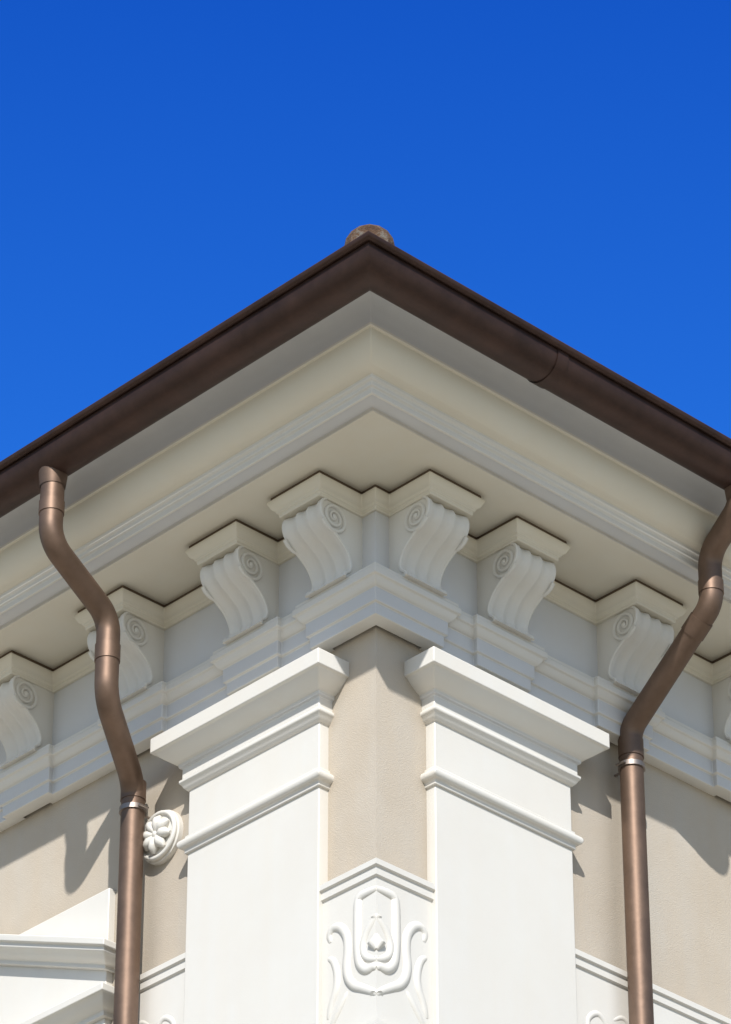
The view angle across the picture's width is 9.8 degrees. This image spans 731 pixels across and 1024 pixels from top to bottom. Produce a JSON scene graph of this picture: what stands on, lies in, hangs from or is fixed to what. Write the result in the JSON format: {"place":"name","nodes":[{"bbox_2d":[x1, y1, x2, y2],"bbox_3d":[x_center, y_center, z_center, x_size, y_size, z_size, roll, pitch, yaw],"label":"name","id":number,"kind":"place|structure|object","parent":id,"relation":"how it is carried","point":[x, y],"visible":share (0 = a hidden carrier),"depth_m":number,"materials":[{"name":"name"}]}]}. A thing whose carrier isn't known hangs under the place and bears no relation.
{"place":"outdoors","nodes":[
{"label":"outdoors","id":0,"kind":"place"},
{"bbox_2d":[0,0,730,460],"label":"sky","id":1,"kind":"structure","parent":0,"point":[167,166],"materials":[{"name":"blue"}]},
{"label":"ground","id":2,"kind":"structure","parent":0,"visible":0},
{"bbox_2d":[0,625,730,1023],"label":"wall","id":3,"kind":"structure","parent":2,"relation":"on","point":[62,855],"depth_m":17.49,"materials":[{"name":"beige paint"}]},
{"bbox_2d":[0,888,115,1023],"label":"pediment","id":4,"kind":"structure","parent":3,"relation":"attached to","point":[59,968],"depth_m":17.57,"materials":[{"name":"white paint"}]},
{"bbox_2d":[143,810,182,865],"bbox_3d":[-0.854,1.331,17.460,0.075,0.236,0.236,27,-42,-35],"label":"rosette","id":5,"kind":"object","parent":3,"relation":"attached to","point":[163,833],"visible":1,"depth_m":17.41,"materials":[{"name":"white paint"}]},
{"bbox_2d":[0,511,713,770],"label":"frieze","id":6,"kind":"object","parent":3,"relation":"on","point":[554,630],"visible":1,"depth_m":17.79,"materials":[{"name":"white paint"}]},
{"bbox_2d":[0,291,730,668],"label":"cornice","id":7,"kind":"structure","parent":6,"relation":"on","point":[368,389],"depth_m":17.30,"materials":[{"name":"white paint"}]},
{"bbox_2d":[0,231,730,517],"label":"gutter","id":8,"kind":"object","parent":7,"relation":"on","point":[340,278],"visible":1,"depth_m":16.93,"materials":[{"name":"brown metal"}]},
{"bbox_2d":[345,224,394,245],"bbox_3d":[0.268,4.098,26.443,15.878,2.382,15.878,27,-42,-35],"label":"tile","id":9,"kind":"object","parent":7,"relation":"on","point":[379,231],"depth_m":16.51,"materials":[{"name":"tile"}]},
{"bbox_2d":[0,496,730,768],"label":"brackets","id":10,"kind":"object","parent":6,"relation":"attached to","point":[428,539],"visible":0.94,"depth_m":17.46,"materials":[{"name":"white paint"}]},
{"bbox_2d":[0,469,730,692],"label":"bracket cap molding","id":11,"kind":"structure","parent":6,"relation":"on","point":[317,486],"depth_m":17.53,"materials":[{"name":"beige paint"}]},
{"bbox_2d":[0,562,730,831],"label":"architrave","id":12,"kind":"object","parent":3,"relation":"attached to","point":[329,619],"visible":0.91,"depth_m":17.52,"materials":[{"name":"white paint"}]},
{"bbox_2d":[150,646,609,1023],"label":"pilasters","id":13,"kind":"object","parent":3,"relation":"attached to","point":[499,777],"visible":1,"depth_m":16.90,"materials":[{"name":"white paint"}]},
{"bbox_2d":[38,466,730,1023],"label":"downpipes","id":14,"kind":"object","parent":3,"relation":"attached to","point":[100,608],"visible":1,"depth_m":17.42,"materials":[{"name":"brown metal"}]},
{"bbox_2d":[138,858,730,1023],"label":"relief panel","id":15,"kind":"object","parent":3,"relation":"attached to","point":[377,964],"visible":1,"depth_m":16.34,"materials":[{"name":"white paint"}]}
]}

